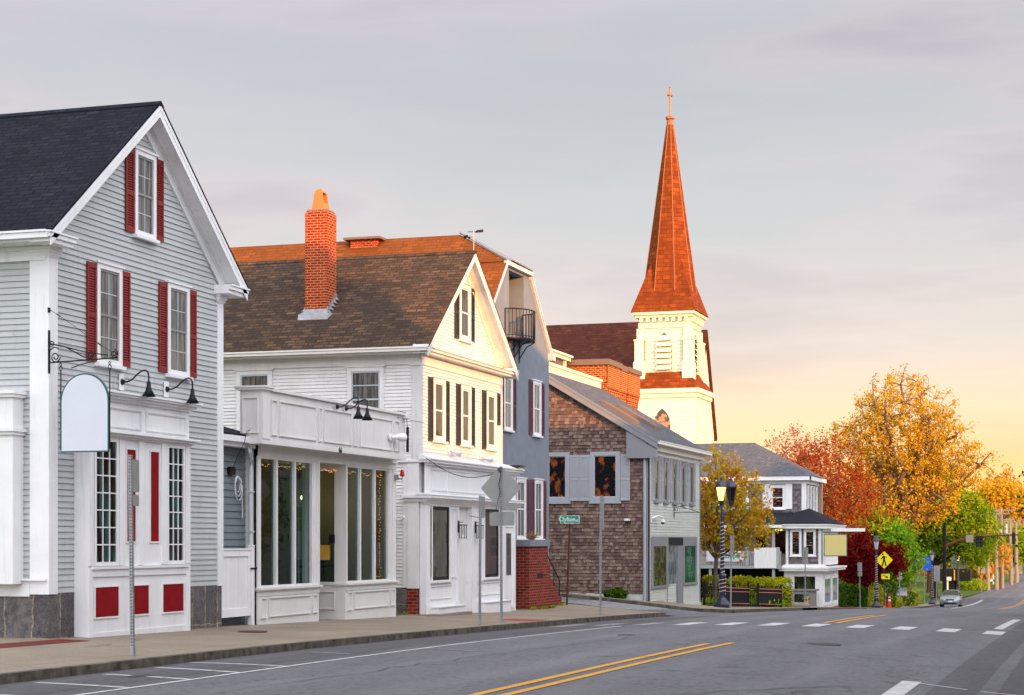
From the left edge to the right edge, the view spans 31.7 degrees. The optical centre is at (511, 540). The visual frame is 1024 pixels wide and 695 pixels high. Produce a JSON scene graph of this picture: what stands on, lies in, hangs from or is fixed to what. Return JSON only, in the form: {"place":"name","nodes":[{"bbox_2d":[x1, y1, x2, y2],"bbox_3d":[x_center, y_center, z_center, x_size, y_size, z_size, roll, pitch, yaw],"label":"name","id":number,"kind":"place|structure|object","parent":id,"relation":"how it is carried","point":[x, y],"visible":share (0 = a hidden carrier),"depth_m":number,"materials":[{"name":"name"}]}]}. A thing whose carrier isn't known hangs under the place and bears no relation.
{"place":"outdoors","nodes":[
{"label":"outdoors","id":0,"kind":"place"},
{"bbox_2d":[0,603,660,672],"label":"sidewalk","id":1,"kind":"structure","parent":0,"point":[92,650],"depth_m":35.37,"materials":[{"name":"beige concrete"}]},
{"bbox_2d":[0,639,89,647],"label":"brick paving patch","id":2,"kind":"object","parent":1,"relation":"on","point":[17,644],"visible":1,"depth_m":31.35,"materials":[{"name":"brown brick"}]},
{"bbox_2d":[128,455,138,656],"bbox_3d":[-6.007,0.333,28.692,0.068,3.400,0.253,-1,0,18],"label":"sign post","id":3,"kind":"object","parent":1,"relation":"on","point":[133,476],"visible":0.9,"depth_m":28.58,"materials":[{"name":"metal"}]},
{"bbox_2d":[478,496,484,624],"bbox_3d":[-0.760,0.578,44.993,0.068,3.420,0.303,0,0,18],"label":"sign post","id":4,"kind":"object","parent":1,"relation":"on","point":[481,506],"visible":0.85,"depth_m":44.86,"materials":[{"name":"metal"}]},
{"bbox_2d":[471,466,520,622],"bbox_3d":[-0.568,0.190,45.823,1.090,4.264,1.936,0,0,18],"label":"sign post","id":5,"kind":"object","parent":1,"relation":"on","point":[501,487],"visible":0.92,"depth_m":46.70,"materials":[{"name":"metal"}]},
{"bbox_2d":[559,516,579,604],"bbox_3d":[2.057,0.749,64.757,0.755,3.328,0.070,0,0,18],"label":"street name sign","id":6,"kind":"object","parent":1,"relation":"on","point":[569,520],"visible":0.98,"depth_m":64.74,"materials":[{"name":"green metal"}]},
{"bbox_2d":[599,496,603,614],"bbox_3d":[2.806,0.550,56.457,0.068,3.930,0.313,0,0,18],"label":"sign post","id":7,"kind":"object","parent":1,"relation":"on","point":[601,529],"visible":0.9,"depth_m":56.32,"materials":[{"name":"metal"}]},
{"bbox_2d":[0,0,1023,496],"label":"sky","id":8,"kind":"structure","parent":0,"point":[852,171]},
{"bbox_2d":[84,573,1023,694],"bbox_3d":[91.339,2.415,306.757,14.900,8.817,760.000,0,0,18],"label":"road","id":9,"kind":"structure","parent":0,"point":[926,653],"depth_m":28.29,"materials":[{"name":"grey asphalt"}]},
{"bbox_2d":[0,603,665,683],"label":"kerb","id":10,"kind":"structure","parent":9,"relation":"on","point":[46,673],"depth_m":32.07,"materials":[{"name":"concrete"}]},
{"bbox_2d":[0,616,712,694],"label":"parking bay","id":11,"kind":"object","parent":9,"relation":"on","point":[102,678],"visible":1,"depth_m":28.62,"materials":[{"name":"grey asphalt"}]},
{"bbox_2d":[33,617,952,694],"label":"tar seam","id":12,"kind":"object","parent":9,"relation":"on","point":[547,647],"visible":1,"depth_m":29.31,"materials":[{"name":"black asphalt"}]},
{"bbox_2d":[0,600,1020,694],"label":"road marking","id":13,"kind":"object","parent":9,"relation":"on","point":[902,687],"visible":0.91,"depth_m":24.80,"materials":[{"name":"white paint"}]},
{"bbox_2d":[469,600,1023,694],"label":"road marking","id":14,"kind":"object","parent":9,"relation":"on","point":[552,683],"visible":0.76,"depth_m":25.54,"materials":[{"name":"yellow paint"}]},
{"bbox_2d":[560,593,939,612],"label":"kerb","id":15,"kind":"structure","parent":9,"relation":"on","point":[685,608],"depth_m":75.70,"materials":[{"name":"concrete"}]},
{"bbox_2d":[674,622,1004,634],"bbox_3d":[8.339,2.220,46.050,8.160,0.198,2.600,0,0,18],"label":"road marking","id":16,"kind":"object","parent":9,"relation":"on","point":[909,628],"visible":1,"depth_m":45.92,"materials":[{"name":"white paint"}]},
{"bbox_2d":[938,590,962,606],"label":"parked car","id":17,"kind":"object","parent":9,"relation":"on","point":[950,597],"visible":1,"depth_m":159.56,"materials":[{"name":"silver metal"}]},
{"bbox_2d":[924,622,1023,694],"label":"asphalt patch","id":18,"kind":"object","parent":9,"relation":"on","point":[973,674],"visible":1,"depth_m":27.89,"materials":[{"name":"grey asphalt"}]},
{"bbox_2d":[562,597,721,615],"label":"side street","id":19,"kind":"structure","parent":0,"point":[673,612],"depth_m":71.67,"materials":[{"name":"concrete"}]},
{"bbox_2d":[568,600,663,609],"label":"road marking","id":20,"kind":"object","parent":19,"relation":"on","point":[614,604],"visible":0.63,"depth_m":71.25,"materials":[{"name":"white paint"}]},
{"bbox_2d":[560,592,939,608],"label":"sidewalk","id":21,"kind":"structure","parent":0,"point":[712,607],"depth_m":79.09,"materials":[{"name":"beige concrete"}]},
{"bbox_2d":[602,587,629,598],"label":"shrub","id":22,"kind":"object","parent":21,"relation":"on","point":[618,592],"visible":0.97,"depth_m":76.87,"materials":[{"name":"green plant"}]},
{"bbox_2d":[713,476,736,607],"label":"street lamp","id":23,"kind":"object","parent":21,"relation":"on","point":[723,487],"visible":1,"depth_m":79.89,"materials":[{"name":"black metal"}]},
{"bbox_2d":[730,535,733,608],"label":"sign post","id":24,"kind":"object","parent":21,"relation":"on","point":[731,545],"visible":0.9,"depth_m":77.09,"materials":[{"name":"metal"}]},
{"bbox_2d":[703,581,781,606],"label":"railing","id":25,"kind":"object","parent":21,"relation":"on","point":[740,595],"visible":0.78,"depth_m":89.33,"materials":[{"name":"black metal"}]},
{"bbox_2d":[791,589,818,609],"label":"street counter","id":26,"kind":"object","parent":21,"relation":"on","point":[812,593],"visible":0.45,"depth_m":108.51,"materials":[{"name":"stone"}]},
{"bbox_2d":[833,525,911,590],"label":"dark red maple","id":27,"kind":"object","parent":21,"relation":"on","point":[860,550],"visible":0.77,"depth_m":135.67,"materials":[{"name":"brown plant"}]},
{"bbox_2d":[871,535,881,607],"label":"street lamp","id":28,"kind":"object","parent":21,"relation":"on","point":[876,542],"visible":1,"depth_m":131.36,"materials":[{"name":"black metal"}]},
{"bbox_2d":[867,583,886,607],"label":"shrub","id":29,"kind":"object","parent":21,"relation":"on","point":[870,598],"visible":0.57,"depth_m":135.26,"materials":[{"name":"green plant"}]},
{"bbox_2d":[878,552,891,607],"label":"pedestrian sign","id":30,"kind":"object","parent":21,"relation":"on","point":[884,559],"visible":0.92,"depth_m":133.10,"materials":[{"name":"yellow metal"}]},
{"bbox_2d":[842,504,930,600],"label":"lime maple","id":31,"kind":"object","parent":21,"relation":"on","point":[894,534],"visible":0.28,"depth_m":147.56,"materials":[{"name":"green plant"}]},
{"bbox_2d":[873,577,899,606],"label":"shrub","id":32,"kind":"object","parent":21,"relation":"on","point":[893,586],"visible":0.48,"depth_m":140.53,"materials":[{"name":"green plant"}]},
{"bbox_2d":[885,588,917,605],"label":"shrub","id":33,"kind":"object","parent":21,"relation":"on","point":[904,598],"visible":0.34,"depth_m":156.66,"materials":[{"name":"green plant"}]},
{"bbox_2d":[928,550,935,603],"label":"street lamp","id":34,"kind":"object","parent":21,"relation":"on","point":[932,554],"visible":1,"depth_m":175.78,"materials":[{"name":"grey metal"}]},
{"bbox_2d":[942,524,1017,592],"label":"signal mast","id":35,"kind":"object","parent":21,"relation":"on","point":[979,540],"visible":0.84,"depth_m":189.28,"materials":[{"name":"black metal"}]},
{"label":"mulch bed","id":36,"kind":"structure","parent":21,"relation":"on","visible":0},
{"bbox_2d":[701,442,780,598],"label":"street tree","id":37,"kind":"object","parent":36,"relation":"on","point":[712,521],"visible":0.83,"depth_m":88.80,"materials":[{"name":"yellow plant"}]},
{"bbox_2d":[701,597,787,606],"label":"ground cover","id":38,"kind":"object","parent":36,"relation":"on","point":[710,600],"visible":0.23,"depth_m":90.46,"materials":[{"name":"green plant"}]},
{"bbox_2d":[701,574,793,606],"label":"hedge","id":39,"kind":"object","parent":36,"relation":"on","point":[742,581],"visible":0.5,"depth_m":91.65,"materials":[{"name":"green plant"}]},
{"bbox_2d":[838,583,868,608],"bbox_3d":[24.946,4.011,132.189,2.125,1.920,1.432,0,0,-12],"label":"hedge","id":40,"kind":"object","parent":36,"relation":"on","point":[852,597],"visible":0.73,"depth_m":131.66,"materials":[{"name":"green plant"}]},
{"bbox_2d":[823,504,967,608],"bbox_3d":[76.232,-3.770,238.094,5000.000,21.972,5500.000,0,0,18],"label":"ground","id":41,"kind":"structure","parent":0,"point":[920,584],"depth_m":268.27,"materials":[{"name":"green plant"}]},
{"bbox_2d":[0,101,249,638],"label":"gabled house","id":42,"kind":"structure","parent":41,"relation":"on","point":[112,237],"depth_m":34.81,"materials":[{"name":"grey paint"}]},
{"bbox_2d":[48,307,117,372],"bbox_3d":[-7.723,-3.635,32.461,1.432,1.190,0.060,0,0,18],"label":"sign bracket","id":43,"kind":"object","parent":42,"relation":"attached to","point":[69,348],"visible":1,"depth_m":32.53,"materials":[{"name":"black metal"}]},
{"bbox_2d":[59,361,111,452],"bbox_3d":[-7.682,-2.413,32.447,1.084,1.625,0.076,0,0,18],"label":"hanging sign","id":44,"kind":"object","parent":43,"relation":"hanging from","point":[84,412],"visible":1,"depth_m":32.42,"materials":[{"name":"white metal"}]},
{"bbox_2d":[94,438,118,565],"bbox_3d":[-7.664,-0.745,34.059,0.030,2.430,0.880,0,0,18],"label":"window","id":45,"kind":"structure","parent":42,"relation":"in","point":[106,464],"depth_m":34.09,"materials":[{"name":"white paint"}]},
{"bbox_2d":[93,260,126,369],"bbox_3d":[-7.729,-4.332,34.678,0.130,2.005,1.020,0,0,18],"label":"window","id":46,"kind":"structure","parent":42,"relation":"in","point":[109,275],"depth_m":34.73,"materials":[{"name":"white paint"}]},
{"bbox_2d":[119,369,155,396],"bbox_3d":[-7.267,-3.066,35.024,0.743,0.532,0.266,0,0,18],"label":"gooseneck lamp","id":47,"kind":"object","parent":42,"relation":"attached to","point":[148,392],"visible":1,"depth_m":34.99,"materials":[{"name":"black metal"}]},
{"bbox_2d":[88,280,202,637],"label":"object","id":48,"kind":"structure","parent":42,"relation":"in","point":[175,596],"depth_m":35.74,"materials":[{"name":"white paint"}]},
{"bbox_2d":[132,146,159,243],"bbox_3d":[-7.306,-6.897,35.997,0.130,1.795,0.930,0,0,18],"label":"window","id":49,"kind":"structure","parent":42,"relation":"in","point":[145,160],"depth_m":36.05,"materials":[{"name":"white paint"}]},
{"bbox_2d":[167,444,184,563],"bbox_3d":[-6.835,-0.745,36.650,0.030,2.430,0.760,0,0,18],"label":"window","id":50,"kind":"structure","parent":42,"relation":"in","point":[175,453],"depth_m":36.66,"materials":[{"name":"white paint"}]},
{"bbox_2d":[164,377,198,403],"bbox_3d":[-6.721,-3.066,36.729,0.743,0.532,0.266,0,0,18],"label":"gooseneck lamp","id":51,"kind":"object","parent":42,"relation":"attached to","point":[192,399],"visible":1,"depth_m":36.70,"materials":[{"name":"black metal"}]},
{"bbox_2d":[222,426,255,625],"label":"link building","id":52,"kind":"structure","parent":41,"relation":"on","point":[234,481],"depth_m":40.52,"materials":[{"name":"grey paint"}]},
{"bbox_2d":[222,545,256,624],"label":"wooden gate","id":53,"kind":"structure","parent":52,"relation":"attached to","point":[238,591],"depth_m":40.19,"materials":[{"name":"white paint"}]},
{"bbox_2d":[234,385,411,624],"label":"corner shop","id":54,"kind":"structure","parent":41,"relation":"on","point":[337,518],"depth_m":45.86,"materials":[{"name":"white paint"}]},
{"bbox_2d":[271,468,299,584],"bbox_3d":[-5.696,-0.050,45.388,0.070,3.500,1.580,0,0,18],"label":"window","id":55,"kind":"structure","parent":54,"relation":"in","point":[280,471],"depth_m":46.01,"materials":[{"name":"white glass"}]},
{"bbox_2d":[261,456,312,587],"bbox_3d":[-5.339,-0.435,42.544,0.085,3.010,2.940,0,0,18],"label":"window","id":56,"kind":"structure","parent":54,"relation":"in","point":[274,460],"depth_m":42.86,"materials":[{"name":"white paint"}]},
{"bbox_2d":[234,385,411,609],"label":"trim","id":57,"kind":"structure","parent":54,"relation":"in","point":[265,389],"depth_m":45.90,"materials":[{"name":"white paint"}]},
{"bbox_2d":[223,189,524,615],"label":"gabled house","id":58,"kind":"structure","parent":41,"relation":"on","point":[420,337],"depth_m":52.91,"materials":[{"name":"white paint"}]},
{"bbox_2d":[345,365,385,408],"bbox_3d":[-4.179,-4.043,51.355,1.220,1.905,0.130,0,0,18],"label":"window","id":59,"kind":"structure","parent":58,"relation":"in","point":[363,382],"depth_m":51.38,"materials":[{"name":"white paint"}]},
{"bbox_2d":[234,189,524,613],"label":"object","id":60,"kind":"structure","parent":58,"relation":"in","point":[244,377],"depth_m":53.01,"materials":[{"name":"white paint"}]},
{"bbox_2d":[431,375,447,443],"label":"window","id":61,"kind":"structure","parent":58,"relation":"in","point":[439,383],"depth_m":52.33,"materials":[{"name":"white paint"}]},
{"bbox_2d":[430,505,452,582],"bbox_3d":[-2.041,0.065,52.114,0.090,2.270,1.700,0,0,18],"label":"window","id":62,"kind":"structure","parent":58,"relation":"in","point":[440,522],"depth_m":52.16,"materials":[{"name":"black glass"}]},
{"bbox_2d":[458,282,473,343],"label":"window","id":63,"kind":"structure","parent":58,"relation":"in","point":[465,293],"depth_m":54.56,"materials":[{"name":"white paint"}]},
{"bbox_2d":[459,382,473,447],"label":"window","id":64,"kind":"structure","parent":58,"relation":"in","point":[466,389],"depth_m":54.60,"materials":[{"name":"white paint"}]},
{"bbox_2d":[482,508,499,579],"bbox_3d":[-0.620,0.065,56.552,0.090,2.270,1.660,0,0,18],"label":"window","id":65,"kind":"structure","parent":58,"relation":"in","point":[491,534],"depth_m":56.52,"materials":[{"name":"black glass"}]},
{"bbox_2d":[485,389,498,451],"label":"window","id":66,"kind":"structure","parent":58,"relation":"in","point":[491,394],"depth_m":56.92,"materials":[{"name":"white paint"}]},
{"bbox_2d":[503,525,513,606],"bbox_3d":[-0.112,0.800,58.206,0.050,2.700,1.100,0,0,18],"label":"door","id":67,"kind":"structure","parent":58,"relation":"in","point":[508,534],"depth_m":58.20,"materials":[{"name":"white paint"}]},
{"bbox_2d":[230,231,564,609],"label":"gambrel house","id":68,"kind":"structure","parent":41,"relation":"on","point":[512,287],"depth_m":63.66,"materials":[{"name":"blue paint"}]},
{"bbox_2d":[503,378,514,432],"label":"window","id":69,"kind":"structure","parent":68,"relation":"in","point":[508,383],"depth_m":61.91,"materials":[{"name":"white paint"}]},
{"bbox_2d":[504,308,559,595],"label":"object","id":70,"kind":"structure","parent":68,"relation":"in","point":[521,540],"depth_m":62.75,"materials":[{"name":"white metal"}]},
{"bbox_2d":[532,379,542,437],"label":"window","id":71,"kind":"structure","parent":68,"relation":"in","point":[536,383],"depth_m":65.02,"materials":[{"name":"white paint"}]},
{"bbox_2d":[533,478,544,539],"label":"window","id":72,"kind":"structure","parent":68,"relation":"in","point":[538,482],"depth_m":65.29,"materials":[{"name":"white paint"}]},
{"bbox_2d":[566,359,641,409],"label":"brick building","id":73,"kind":"structure","parent":41,"relation":"on","point":[621,381],"depth_m":90.51,"materials":[{"name":"orange brick"}]},
{"bbox_2d":[549,367,711,616],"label":"cedar house","id":74,"kind":"structure","parent":41,"relation":"on","point":[637,468],"depth_m":78.25,"materials":[{"name":"brown wood"}]},
{"bbox_2d":[549,452,570,503],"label":"window","id":75,"kind":"structure","parent":74,"relation":"in","point":[559,462],"depth_m":78.45,"materials":[{"name":"glass"}]},
{"bbox_2d":[549,349,572,366],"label":"roof penthouse","id":76,"kind":"object","parent":74,"relation":"on","point":[562,358],"visible":0.14,"depth_m":88.19,"materials":[{"name":"beige wood"}]},
{"bbox_2d":[549,362,602,387],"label":"roof terrace","id":77,"kind":"structure","parent":74,"relation":"on","point":[556,369],"depth_m":84.22,"materials":[{"name":"beige paint"}]},
{"bbox_2d":[589,451,620,503],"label":"window","id":78,"kind":"structure","parent":74,"relation":"in","point":[604,466],"depth_m":77.84,"materials":[{"name":"grey paint"}]},
{"bbox_2d":[654,456,660,502],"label":"window","id":79,"kind":"structure","parent":74,"relation":"in","point":[656,459],"depth_m":78.63,"materials":[{"name":"grey paint"}]},
{"bbox_2d":[663,458,669,503],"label":"window","id":80,"kind":"structure","parent":74,"relation":"in","point":[666,460],"depth_m":80.49,"materials":[{"name":"grey glass"}]},
{"bbox_2d":[672,459,678,504],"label":"window","id":81,"kind":"structure","parent":74,"relation":"in","point":[674,502],"depth_m":82.04,"materials":[{"name":"grey glass"}]},
{"bbox_2d":[681,461,686,504],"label":"window","id":82,"kind":"structure","parent":74,"relation":"in","point":[683,462],"depth_m":83.86,"materials":[{"name":"grey glass"}]},
{"bbox_2d":[689,463,695,505],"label":"window","id":83,"kind":"structure","parent":74,"relation":"in","point":[691,464],"depth_m":85.54,"materials":[{"name":"grey glass"}]},
{"bbox_2d":[546,86,716,443],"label":"church","id":84,"kind":"structure","parent":41,"relation":"on","point":[662,345],"depth_m":134.27,"materials":[{"name":"beige paint"}]},
{"bbox_2d":[696,443,846,609],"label":"shingle house","id":85,"kind":"structure","parent":41,"relation":"on","point":[798,492],"depth_m":113.40,"materials":[{"name":"white wood"}]},
{"bbox_2d":[701,512,792,602],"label":"porch","id":86,"kind":"object","parent":85,"relation":"attached to","point":[769,560],"visible":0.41,"depth_m":112.33,"materials":[{"name":"grey paint"}]},
{"bbox_2d":[736,530,785,561],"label":"porch window","id":87,"kind":"structure","parent":86,"relation":"in","point":[780,541],"depth_m":113.68,"materials":[{"name":"glass"}]},
{"bbox_2d":[770,485,785,509],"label":"window","id":88,"kind":"structure","parent":85,"relation":"in","point":[776,503],"depth_m":113.76,"materials":[{"name":"white paint"}]},
{"bbox_2d":[789,529,801,556],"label":"window","id":89,"kind":"structure","parent":85,"relation":"in","point":[795,551],"depth_m":109.72,"materials":[{"name":"white paint"}]},
{"bbox_2d":[793,575,815,602],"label":"window","id":90,"kind":"structure","parent":85,"relation":"in","point":[798,580],"depth_m":109.72,"materials":[{"name":"glass"}]},
{"bbox_2d":[779,529,846,606],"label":"window","id":91,"kind":"structure","parent":85,"relation":"in","point":[807,538],"depth_m":109.43,"materials":[{"name":"white paint"}]},
{"bbox_2d":[780,487,846,564],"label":"window","id":92,"kind":"structure","parent":85,"relation":"in","point":[820,559],"depth_m":109.62,"materials":[{"name":"white paint"}]},
{"bbox_2d":[824,575,830,605],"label":"window","id":93,"kind":"structure","parent":85,"relation":"in","point":[827,579],"depth_m":111.29,"materials":[{"name":"white paint"}]},
{"bbox_2d":[831,575,837,603],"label":"window","id":94,"kind":"structure","parent":85,"relation":"in","point":[834,578],"depth_m":114.34,"materials":[{"name":"white paint"}]},
{"bbox_2d":[823,532,846,555],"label":"projecting sign","id":95,"kind":"object","parent":85,"relation":"attached to","point":[835,544],"visible":1,"depth_m":108.52,"materials":[{"name":"yellow metal"}]},
{"bbox_2d":[762,420,848,516],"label":"rosy tree","id":96,"kind":"object","parent":41,"relation":"on","point":[784,455],"visible":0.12,"depth_m":159.48,"materials":[{"name":"brown plant"}]},
{"bbox_2d":[785,427,903,542],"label":"red tree","id":97,"kind":"object","parent":41,"relation":"on","point":[834,502],"visible":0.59,"depth_m":148.11,"materials":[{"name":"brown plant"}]},
{"bbox_2d":[823,463,1022,581],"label":"woods","id":98,"kind":"object","parent":41,"relation":"on","point":[1003,548],"visible":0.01,"depth_m":262.21,"materials":[{"name":"orange plant"}]},
{"bbox_2d":[994,511,1009,589],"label":"utility pole","id":99,"kind":"object","parent":41,"relation":"on","point":[996,582],"visible":0.41,"depth_m":246.14,"materials":[{"name":"brown wood"}]},
{"bbox_2d":[994,507,1014,587],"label":"utility pole","id":100,"kind":"object","parent":41,"relation":"on","point":[1001,510],"visible":0.6,"depth_m":252.66,"materials":[{"name":"brown wood"}]},
{"bbox_2d":[1003,519,1022,584],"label":"utility pole","id":101,"kind":"object","parent":41,"relation":"on","point":[1011,563],"visible":0.51,"depth_m":268.42,"materials":[{"name":"brown wood"}]},
{"bbox_2d":[1005,522,1023,582],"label":"utility pole","id":102,"kind":"object","parent":41,"relation":"on","point":[1016,561],"visible":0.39,"depth_m":279.50,"materials":[{"name":"brown wood"}]},
{"bbox_2d":[869,564,1023,603],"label":"lawn","id":103,"kind":"structure","parent":0,"point":[965,593],"depth_m":236.86,"materials":[{"name":"green plant"}]},
{"bbox_2d":[821,363,1003,600],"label":"golden tree","id":104,"kind":"object","parent":103,"relation":"on","point":[920,471],"visible":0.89,"depth_m":187.61,"materials":[{"name":"yellow plant"}]},
{"bbox_2d":[886,461,1009,597],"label":"green tree","id":105,"kind":"object","parent":103,"relation":"on","point":[967,522],"visible":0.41,"depth_m":200.01,"materials":[{"name":"green plant"}]},
{"bbox_2d":[940,569,971,589],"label":"canopy","id":106,"kind":"object","parent":103,"relation":"on","point":[965,575],"visible":0.5,"depth_m":216.19,"materials":[{"name":"black metal"}]},
{"bbox_2d":[926,524,998,592],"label":"green tree","id":107,"kind":"object","parent":103,"relation":"on","point":[929,577],"visible":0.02,"depth_m":229.12,"materials":[{"name":"green plant"}]},
{"bbox_2d":[959,578,988,590],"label":"shrub","id":108,"kind":"object","parent":103,"relation":"on","point":[964,585],"visible":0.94,"depth_m":241.68,"materials":[{"name":"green plant"}]},
{"bbox_2d":[942,509,1023,568],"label":"green tree","id":109,"kind":"object","parent":103,"relation":"on","point":[1021,547],"visible":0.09,"depth_m":286.82,"materials":[{"name":"green plant"}]},
{"bbox_2d":[945,477,1023,532],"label":"yellow tree","id":110,"kind":"object","parent":103,"relation":"on","point":[1003,496],"visible":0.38,"depth_m":330.52,"materials":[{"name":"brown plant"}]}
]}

